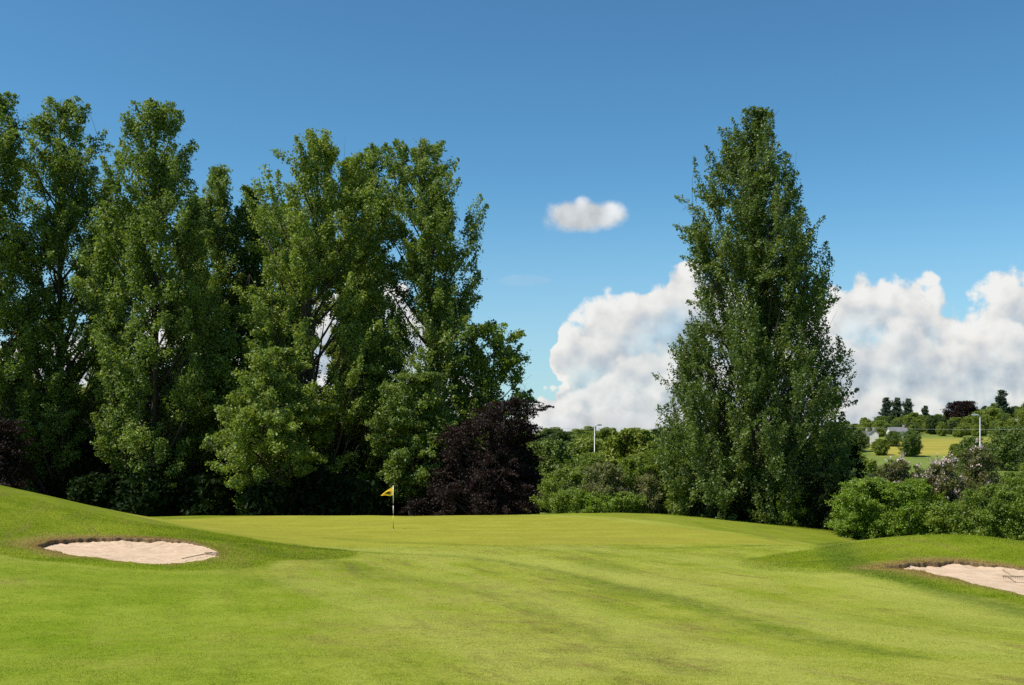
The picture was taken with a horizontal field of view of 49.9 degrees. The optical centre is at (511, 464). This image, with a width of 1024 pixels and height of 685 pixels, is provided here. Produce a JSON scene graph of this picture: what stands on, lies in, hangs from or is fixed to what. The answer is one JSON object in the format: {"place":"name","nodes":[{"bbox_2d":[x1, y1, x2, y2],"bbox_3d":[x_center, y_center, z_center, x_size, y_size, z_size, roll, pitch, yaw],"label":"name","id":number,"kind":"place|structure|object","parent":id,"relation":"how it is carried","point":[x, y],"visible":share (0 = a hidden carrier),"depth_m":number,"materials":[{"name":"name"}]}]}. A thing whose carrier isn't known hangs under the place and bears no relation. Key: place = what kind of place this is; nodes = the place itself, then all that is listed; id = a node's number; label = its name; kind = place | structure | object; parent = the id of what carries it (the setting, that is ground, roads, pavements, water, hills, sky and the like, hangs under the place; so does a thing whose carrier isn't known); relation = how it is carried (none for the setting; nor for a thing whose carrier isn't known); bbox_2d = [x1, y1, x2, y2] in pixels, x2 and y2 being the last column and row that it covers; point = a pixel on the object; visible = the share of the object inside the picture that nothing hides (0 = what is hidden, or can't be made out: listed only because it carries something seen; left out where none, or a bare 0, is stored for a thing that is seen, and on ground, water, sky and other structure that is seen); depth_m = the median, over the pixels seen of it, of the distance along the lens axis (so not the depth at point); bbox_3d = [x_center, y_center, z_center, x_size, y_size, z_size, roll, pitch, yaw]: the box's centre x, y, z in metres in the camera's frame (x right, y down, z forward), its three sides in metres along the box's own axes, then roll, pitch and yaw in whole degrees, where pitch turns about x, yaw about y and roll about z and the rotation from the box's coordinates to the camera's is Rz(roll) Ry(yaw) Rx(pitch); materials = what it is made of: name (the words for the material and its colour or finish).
{"place":"outdoors","nodes":[
{"label":"outdoors","id":0,"kind":"place"},
{"bbox_2d":[0,431,1023,684],"bbox_3d":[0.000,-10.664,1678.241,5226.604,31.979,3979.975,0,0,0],"label":"ground","id":1,"kind":"structure","parent":0,"point":[572,531],"depth_m":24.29,"materials":[{"name":"green plant"}]},
{"bbox_2d":[0,418,41,489],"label":"copper beech","id":2,"kind":"object","parent":1,"relation":"on","point":[11,470],"visible":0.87,"depth_m":73.65,"materials":[{"name":"purple plant"}]},
{"bbox_2d":[0,91,66,479],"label":"poplar tree","id":3,"kind":"object","parent":1,"relation":"on","point":[9,381],"visible":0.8,"depth_m":79.69,"materials":[{"name":"green plant"}]},
{"bbox_2d":[0,95,137,499],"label":"poplar tree","id":4,"kind":"object","parent":1,"relation":"on","point":[59,226],"visible":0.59,"depth_m":82.35,"materials":[{"name":"green plant"}]},
{"bbox_2d":[45,439,125,500],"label":"laurel shrub","id":5,"kind":"object","parent":1,"relation":"on","point":[78,469],"visible":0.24,"depth_m":82.35,"materials":[{"name":"green plant"}]},
{"bbox_2d":[66,471,123,508],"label":"laurel shrub","id":6,"kind":"object","parent":1,"relation":"on","point":[95,488],"visible":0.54,"depth_m":77.08,"materials":[{"name":"green plant"}]},
{"bbox_2d":[72,177,133,449],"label":"poplar tree","id":7,"kind":"object","parent":1,"relation":"on","point":[104,181],"visible":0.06,"depth_m":91.51,"materials":[{"name":"green plant"}]},
{"bbox_2d":[44,540,217,563],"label":"bunker sand","id":8,"kind":"structure","parent":1,"relation":"on","point":[161,552],"depth_m":36.88,"materials":[{"name":"beige sand"}]},
{"bbox_2d":[113,438,149,478],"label":"laurel shrub","id":9,"kind":"object","parent":1,"relation":"on","point":[132,454],"visible":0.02,"depth_m":85.71,"materials":[{"name":"green plant"}]},
{"bbox_2d":[110,463,188,516],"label":"laurel shrub","id":10,"kind":"object","parent":1,"relation":"on","point":[138,498],"visible":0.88,"depth_m":76.30,"materials":[{"name":"green plant"}]},
{"bbox_2d":[64,97,240,509],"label":"poplar tree","id":11,"kind":"object","parent":1,"relation":"on","point":[139,360],"visible":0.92,"depth_m":78.49,"materials":[{"name":"green plant"}]},
{"bbox_2d":[160,199,210,439],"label":"poplar tree","id":12,"kind":"object","parent":1,"relation":"on","point":[183,204],"visible":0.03,"depth_m":93.33,"materials":[{"name":"green plant"}]},
{"bbox_2d":[166,440,230,515],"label":"laurel shrub","id":13,"kind":"object","parent":1,"relation":"on","point":[203,471],"visible":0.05,"depth_m":82.91,"materials":[{"name":"green plant"}]},
{"bbox_2d":[175,472,238,515],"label":"laurel shrub","id":14,"kind":"object","parent":1,"relation":"on","point":[207,494],"visible":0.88,"depth_m":76.86,"materials":[{"name":"green plant"}]},
{"bbox_2d":[164,163,256,450],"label":"poplar tree","id":15,"kind":"object","parent":1,"relation":"on","point":[225,232],"visible":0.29,"depth_m":89.02,"materials":[{"name":"green plant"}]},
{"bbox_2d":[207,435,241,515],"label":"laurel shrub","id":16,"kind":"object","parent":1,"relation":"on","point":[234,493],"visible":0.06,"depth_m":85.36,"materials":[{"name":"green plant"}]},
{"bbox_2d":[222,184,286,438],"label":"poplar tree","id":17,"kind":"object","parent":1,"relation":"on","point":[254,269],"visible":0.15,"depth_m":91.20,"materials":[{"name":"green plant"}]},
{"bbox_2d":[234,481,296,515],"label":"laurel shrub","id":18,"kind":"object","parent":1,"relation":"on","point":[270,499],"visible":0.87,"depth_m":73.18,"materials":[{"name":"green plant"}]},
{"bbox_2d":[199,346,336,509],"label":"sycamore tree","id":19,"kind":"object","parent":1,"relation":"on","point":[254,413],"visible":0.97,"depth_m":73.83,"materials":[{"name":"green plant"}]},
{"bbox_2d":[261,201,319,385],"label":"poplar tree","id":20,"kind":"object","parent":1,"relation":"on","point":[280,246],"visible":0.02,"depth_m":94.50,"materials":[{"name":"green plant"}]},
{"bbox_2d":[214,128,396,492],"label":"poplar tree","id":21,"kind":"object","parent":1,"relation":"on","point":[312,255],"visible":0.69,"depth_m":80.48,"materials":[{"name":"green plant"}]},
{"bbox_2d":[316,430,360,473],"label":"laurel shrub","id":22,"kind":"object","parent":1,"relation":"on","point":[341,447],"visible":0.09,"depth_m":83.74,"materials":[{"name":"green plant"}]},
{"bbox_2d":[318,156,386,447],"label":"poplar tree","id":23,"kind":"object","parent":1,"relation":"on","point":[343,221],"visible":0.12,"depth_m":89.33,"materials":[{"name":"green plant"}]},
{"bbox_2d":[330,477,392,515],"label":"laurel shrub","id":24,"kind":"object","parent":1,"relation":"on","point":[363,497],"visible":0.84,"depth_m":76.57,"materials":[{"name":"green plant"}]},
{"bbox_2d":[341,444,405,515],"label":"laurel shrub","id":25,"kind":"object","parent":1,"relation":"on","point":[360,460],"visible":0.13,"depth_m":81.96,"materials":[{"name":"green plant"}]},
{"bbox_2d":[354,142,404,444],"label":"poplar tree","id":26,"kind":"object","parent":1,"relation":"on","point":[375,172],"visible":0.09,"depth_m":92.70,"materials":[{"name":"green plant"}]},
{"bbox_2d":[381,485,393,528],"bbox_3d":[-6.121,2.077,53.990,0.629,2.165,0.252,0,0,0],"label":"golf flag","id":27,"kind":"object","parent":1,"relation":"on","point":[389,492],"visible":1,"depth_m":53.99,"materials":[{"name":"yellow fabric"}]},
{"bbox_2d":[361,371,463,515],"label":"sycamore tree","id":28,"kind":"object","parent":1,"relation":"on","point":[406,440],"visible":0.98,"depth_m":77.98,"materials":[{"name":"green plant"}]},
{"bbox_2d":[385,447,454,515],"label":"laurel shrub","id":29,"kind":"object","parent":1,"relation":"on","point":[405,513],"visible":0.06,"depth_m":83.40,"materials":[{"name":"green plant"}]},
{"bbox_2d":[349,137,498,514],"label":"poplar tree","id":30,"kind":"object","parent":1,"relation":"on","point":[439,316],"visible":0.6,"depth_m":83.19,"materials":[{"name":"green plant"}]},
{"bbox_2d":[398,397,554,515],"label":"copper beech","id":31,"kind":"object","parent":1,"relation":"on","point":[470,494],"visible":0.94,"depth_m":76.26,"materials":[{"name":"purple plant"}]},
{"bbox_2d":[450,321,535,511],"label":"sycamore tree","id":32,"kind":"object","parent":1,"relation":"on","point":[505,360],"visible":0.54,"depth_m":83.30,"materials":[{"name":"green plant"}]},
{"bbox_2d":[477,427,539,514],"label":"laurel shrub","id":33,"kind":"object","parent":1,"relation":"on","point":[529,462],"visible":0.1,"depth_m":81.98,"materials":[{"name":"green plant"}]},
{"bbox_2d":[540,428,555,439],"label":"valley tree","id":34,"kind":"object","parent":1,"relation":"on","point":[549,431],"visible":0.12,"depth_m":441.74,"materials":[{"name":"green plant"}]},
{"bbox_2d":[527,439,579,511],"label":"valley tree","id":35,"kind":"object","parent":1,"relation":"on","point":[553,453],"visible":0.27,"depth_m":118.28,"materials":[{"name":"green plant"}]},
{"bbox_2d":[529,465,585,513],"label":"hedge shrub","id":36,"kind":"object","parent":1,"relation":"on","point":[560,478],"visible":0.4,"depth_m":71.90,"materials":[{"name":"green plant"}]},
{"bbox_2d":[541,430,575,442],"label":"valley tree","id":37,"kind":"object","parent":1,"relation":"on","point":[564,436],"visible":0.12,"depth_m":218.85,"materials":[{"name":"green plant"}]},
{"bbox_2d":[548,482,594,512],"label":"hedge shrub","id":38,"kind":"object","parent":1,"relation":"on","point":[569,500],"visible":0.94,"depth_m":70.21,"materials":[{"name":"green plant"}]},
{"bbox_2d":[560,450,605,488],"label":"hedge shrub","id":39,"kind":"object","parent":1,"relation":"on","point":[588,459],"visible":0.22,"depth_m":72.66,"materials":[{"name":"green plant"}]},
{"bbox_2d":[564,438,605,466],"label":"valley tree","id":40,"kind":"object","parent":1,"relation":"on","point":[586,445],"visible":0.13,"depth_m":137.47,"materials":[{"name":"green plant"}]},
{"bbox_2d":[582,430,603,442],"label":"valley tree","id":41,"kind":"object","parent":1,"relation":"on","point":[589,434],"visible":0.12,"depth_m":309.73,"materials":[{"name":"green plant"}]},
{"bbox_2d":[580,488,622,512],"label":"hedge shrub","id":42,"kind":"object","parent":1,"relation":"on","point":[596,499],"visible":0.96,"depth_m":69.49,"materials":[{"name":"green plant"}]},
{"bbox_2d":[580,459,628,504],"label":"hedge shrub","id":43,"kind":"object","parent":1,"relation":"on","point":[604,478],"visible":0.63,"depth_m":70.80,"materials":[{"name":"green plant"}]},
{"bbox_2d":[596,426,616,441],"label":"valley tree","id":44,"kind":"object","parent":1,"relation":"on","point":[605,432],"visible":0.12,"depth_m":326.47,"materials":[{"name":"green plant"}]},
{"bbox_2d":[609,487,647,512],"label":"hedge shrub","id":45,"kind":"object","parent":1,"relation":"on","point":[632,502],"visible":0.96,"depth_m":69.83,"materials":[{"name":"green plant"}]},
{"bbox_2d":[597,426,660,471],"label":"valley tree","id":46,"kind":"object","parent":1,"relation":"on","point":[622,443],"visible":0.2,"depth_m":100.55,"materials":[{"name":"green plant"}]},
{"bbox_2d":[616,448,664,512],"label":"hedge shrub","id":47,"kind":"object","parent":1,"relation":"on","point":[632,467],"visible":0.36,"depth_m":71.69,"materials":[{"name":"green plant"}]},
{"bbox_2d":[631,471,667,513],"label":"hedge shrub","id":48,"kind":"object","parent":1,"relation":"on","point":[652,496],"visible":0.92,"depth_m":70.83,"materials":[{"name":"green plant"}]},
{"bbox_2d":[649,428,663,439],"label":"valley tree","id":49,"kind":"object","parent":1,"relation":"on","point":[655,432],"visible":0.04,"depth_m":237.52,"materials":[{"name":"green plant"}]},
{"bbox_2d":[641,441,692,514],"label":"hedge shrub","id":50,"kind":"object","parent":1,"relation":"on","point":[655,467],"visible":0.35,"depth_m":72.08,"materials":[{"name":"green plant"}]},
{"bbox_2d":[661,477,704,516],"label":"hedge shrub","id":51,"kind":"object","parent":1,"relation":"on","point":[676,497],"visible":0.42,"depth_m":70.69,"materials":[{"name":"green plant"}]},
{"bbox_2d":[686,478,748,520],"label":"hedge shrub","id":52,"kind":"object","parent":1,"relation":"on","point":[702,507],"visible":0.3,"depth_m":69.37,"materials":[{"name":"green plant"}]},
{"bbox_2d":[646,106,863,524],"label":"poplar tree","id":53,"kind":"object","parent":1,"relation":"on","point":[750,450],"visible":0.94,"depth_m":69.73,"materials":[{"name":"green plant"}]},
{"bbox_2d":[734,486,781,523],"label":"hedge shrub","id":54,"kind":"object","parent":1,"relation":"on","point":[746,514],"visible":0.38,"depth_m":68.83,"materials":[{"name":"green plant"}]},
{"bbox_2d":[761,473,814,526],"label":"hedge shrub","id":55,"kind":"object","parent":1,"relation":"on","point":[790,515],"visible":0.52,"depth_m":67.73,"materials":[{"name":"green plant"}]},
{"bbox_2d":[792,467,849,530],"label":"hedge shrub","id":56,"kind":"object","parent":1,"relation":"on","point":[817,514],"visible":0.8,"depth_m":66.97,"materials":[{"name":"green plant"}]},
{"bbox_2d":[802,437,868,481],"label":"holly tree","id":57,"kind":"object","parent":1,"relation":"on","point":[860,466],"visible":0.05,"depth_m":75.06,"materials":[{"name":"green plant"}]},
{"bbox_2d":[850,429,869,451],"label":"valley tree","id":58,"kind":"object","parent":1,"relation":"on","point":[862,439],"visible":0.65,"depth_m":418.60,"materials":[{"name":"green plant"}]},
{"bbox_2d":[823,473,897,539],"bbox_3d":[20.321,2.482,63.040,4.843,4.215,4.880,0,0,0],"label":"hedge shrub","id":59,"kind":"object","parent":1,"relation":"on","point":[862,513],"visible":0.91,"depth_m":62.01,"materials":[{"name":"green plant"}]},
{"bbox_2d":[857,458,881,476],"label":"valley tree","id":60,"kind":"object","parent":1,"relation":"on","point":[871,464],"visible":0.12,"depth_m":189.28,"materials":[{"name":"green plant"}]},
{"bbox_2d":[869,427,879,443],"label":"cottage","id":61,"kind":"structure","parent":1,"relation":"on","point":[874,434],"depth_m":450.13,"materials":[{"name":"paint"}]},
{"bbox_2d":[871,420,887,426],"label":"valley tree","id":62,"kind":"object","parent":1,"relation":"on","point":[879,423],"visible":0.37,"depth_m":519.27,"materials":[{"name":"green plant"}]},
{"bbox_2d":[870,439,890,454],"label":"valley tree","id":63,"kind":"object","parent":1,"relation":"on","point":[879,446],"visible":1,"depth_m":403.49,"materials":[{"name":"green plant"}]},
{"bbox_2d":[875,427,885,436],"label":"valley tree","id":64,"kind":"object","parent":1,"relation":"on","point":[881,430],"visible":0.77,"depth_m":493.40,"materials":[{"name":"green plant"}]},
{"bbox_2d":[878,397,894,415],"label":"pine tree","id":65,"kind":"object","parent":1,"relation":"on","point":[885,410],"visible":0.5,"depth_m":589.10,"materials":[{"name":"green plant"}]},
{"bbox_2d":[884,431,901,445],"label":"valley tree","id":66,"kind":"object","parent":1,"relation":"on","point":[893,437],"visible":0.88,"depth_m":438.64,"materials":[{"name":"green plant"}]},
{"bbox_2d":[885,425,907,437],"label":"cottage","id":67,"kind":"structure","parent":1,"relation":"on","point":[901,429],"depth_m":482.94,"materials":[{"name":"stone"}]},
{"bbox_2d":[891,397,902,417],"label":"pine tree","id":68,"kind":"object","parent":1,"relation":"on","point":[896,403],"visible":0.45,"depth_m":598.33,"materials":[{"name":"green plant"}]},
{"bbox_2d":[874,452,923,487],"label":"hawthorn bush","id":69,"kind":"object","parent":1,"relation":"on","point":[896,471],"visible":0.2,"depth_m":65.58,"materials":[{"name":"green plant"}]},
{"bbox_2d":[899,398,913,416],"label":"pine tree","id":70,"kind":"object","parent":1,"relation":"on","point":[908,406],"visible":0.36,"depth_m":588.89,"materials":[{"name":"green plant"}]},
{"bbox_2d":[901,415,916,424],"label":"valley tree","id":71,"kind":"object","parent":1,"relation":"on","point":[908,418],"visible":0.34,"depth_m":526.93,"materials":[{"name":"green plant"}]},
{"bbox_2d":[897,430,923,456],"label":"valley tree","id":72,"kind":"object","parent":1,"relation":"on","point":[911,445],"visible":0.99,"depth_m":396.41,"materials":[{"name":"green plant"}]},
{"bbox_2d":[880,474,949,536],"bbox_3d":[22.456,2.617,61.489,3.967,4.463,3.581,0,0,-19],"label":"hedge shrub","id":73,"kind":"object","parent":1,"relation":"on","point":[913,499],"visible":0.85,"depth_m":60.79,"materials":[{"name":"green plant"}]},
{"bbox_2d":[925,415,939,433],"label":"valley tree","id":74,"kind":"object","parent":1,"relation":"on","point":[931,422],"visible":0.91,"depth_m":515.55,"materials":[{"name":"green plant"}]},
{"bbox_2d":[935,422,948,435],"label":"valley tree","id":75,"kind":"object","parent":1,"relation":"on","point":[941,425],"visible":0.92,"depth_m":496.00,"materials":[{"name":"green plant"}]},
{"bbox_2d":[912,451,974,514],"bbox_3d":[24.193,1.954,62.966,4.151,5.465,5.124,0,0,-24],"label":"hawthorn bush","id":76,"kind":"object","parent":1,"relation":"on","point":[940,476],"visible":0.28,"depth_m":61.99,"materials":[{"name":"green plant"}]},
{"bbox_2d":[922,496,979,534],"bbox_3d":[23.764,3.120,58.579,3.755,3.187,3.706,0,0,25],"label":"hedge shrub","id":77,"kind":"object","parent":1,"relation":"on","point":[946,519],"visible":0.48,"depth_m":58.28,"materials":[{"name":"green plant"}]},
{"bbox_2d":[947,420,957,434],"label":"valley tree","id":78,"kind":"object","parent":1,"relation":"on","point":[952,424],"visible":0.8,"depth_m":514.67,"materials":[{"name":"green plant"}]},
{"bbox_2d":[945,443,962,468],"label":"valley tree","id":79,"kind":"object","parent":1,"relation":"on","point":[952,448],"visible":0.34,"depth_m":329.24,"materials":[{"name":"green plant"}]},
{"bbox_2d":[952,427,965,436],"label":"valley tree","id":80,"kind":"object","parent":1,"relation":"on","point":[958,433],"visible":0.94,"depth_m":485.71,"materials":[{"name":"green plant"}]},
{"bbox_2d":[940,400,979,419],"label":"copper beech","id":81,"kind":"object","parent":1,"relation":"on","point":[961,409],"visible":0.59,"depth_m":555.93,"materials":[{"name":"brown plant"}]},
{"bbox_2d":[905,564,1023,594],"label":"bunker sand","id":82,"kind":"structure","parent":1,"relation":"on","point":[992,577],"depth_m":32.20,"materials":[{"name":"beige sand"}]},
{"bbox_2d":[960,416,975,424],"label":"valley tree","id":83,"kind":"object","parent":1,"relation":"on","point":[966,419],"visible":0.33,"depth_m":520.11,"materials":[{"name":"green plant"}]},
{"bbox_2d":[954,436,997,470],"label":"valley tree","id":84,"kind":"object","parent":1,"relation":"on","point":[969,443],"visible":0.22,"depth_m":289.31,"materials":[{"name":"green plant"}]},
{"bbox_2d":[968,411,984,424],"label":"valley tree","id":85,"kind":"object","parent":1,"relation":"on","point":[976,418],"visible":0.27,"depth_m":547.31,"materials":[{"name":"green plant"}]},
{"bbox_2d":[970,425,984,435],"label":"valley tree","id":86,"kind":"object","parent":1,"relation":"on","point":[977,432],"visible":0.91,"depth_m":493.63,"materials":[{"name":"green plant"}]},
{"bbox_2d":[957,438,1000,498],"bbox_3d":[27.087,1.704,63.898,2.866,6.569,2.986,0,0,0],"label":"hawthorn bush","id":87,"kind":"object","parent":1,"relation":"on","point":[982,467],"visible":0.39,"depth_m":63.57,"materials":[{"name":"green plant"}]},
{"bbox_2d":[951,477,1023,540],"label":"hedge shrub","id":88,"kind":"object","parent":1,"relation":"on","point":[988,503],"visible":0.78,"depth_m":55.98,"materials":[{"name":"green plant"}]},
{"bbox_2d":[980,408,1001,433],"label":"valley tree","id":89,"kind":"object","parent":1,"relation":"on","point":[990,415],"visible":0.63,"depth_m":523.30,"materials":[{"name":"green plant"}]},
{"bbox_2d":[991,390,1013,416],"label":"pine tree","id":90,"kind":"object","parent":1,"relation":"on","point":[1001,401],"visible":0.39,"depth_m":582.91,"materials":[{"name":"green plant"}]},
{"bbox_2d":[986,425,1023,470],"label":"valley tree","id":91,"kind":"object","parent":1,"relation":"on","point":[1009,445],"visible":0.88,"depth_m":326.70,"materials":[{"name":"green plant"}]},
{"bbox_2d":[998,413,1012,422],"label":"valley tree","id":92,"kind":"object","parent":1,"relation":"on","point":[1004,416],"visible":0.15,"depth_m":536.48,"materials":[{"name":"green plant"}]},
{"bbox_2d":[992,467,1023,490],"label":"hedge shrub","id":93,"kind":"object","parent":1,"relation":"on","point":[1011,478],"visible":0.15,"depth_m":69.35,"materials":[{"name":"green plant"}]},
{"bbox_2d":[1003,418,1021,426],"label":"valley tree","id":94,"kind":"object","parent":1,"relation":"on","point":[1010,422],"visible":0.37,"depth_m":465.82,"materials":[{"name":"green plant"}]},
{"bbox_2d":[1003,485,1023,540],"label":"hedge shrub","id":95,"kind":"object","parent":1,"relation":"on","point":[1021,518],"visible":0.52,"depth_m":55.49,"materials":[{"name":"green plant"}]},
{"bbox_2d":[1016,404,1023,424],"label":"valley tree","id":96,"kind":"object","parent":1,"relation":"on","point":[1020,414],"visible":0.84,"depth_m":526.64,"materials":[{"name":"green plant"}]},
{"bbox_2d":[1016,449,1023,468],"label":"valley tree","id":97,"kind":"object","parent":1,"relation":"on","point":[1021,457],"visible":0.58,"depth_m":299.95,"materials":[{"name":"green plant"}]},
{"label":"utility pole","id":98,"kind":"object","parent":1,"relation":"on","visible":0},
{"bbox_2d":[856,427,1005,429],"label":"overhead wire","id":99,"kind":"object","parent":98,"relation":"attached to","point":[956,429],"visible":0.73,"depth_m":154.23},
{"bbox_2d":[0,0,1023,437],"label":"sky","id":100,"kind":"structure","parent":0,"point":[579,125],"materials":[{"name":"blue"}]},
{"bbox_2d":[25,534,1022,595],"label":"fringe grass","id":101,"kind":"structure","parent":0,"point":[872,567],"depth_m":34.41,"materials":[{"name":"green plant"}]},
{"bbox_2d":[444,512,874,538],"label":"long grass","id":102,"kind":"structure","parent":0,"point":[825,530],"depth_m":67.48,"materials":[{"name":"green plant"}]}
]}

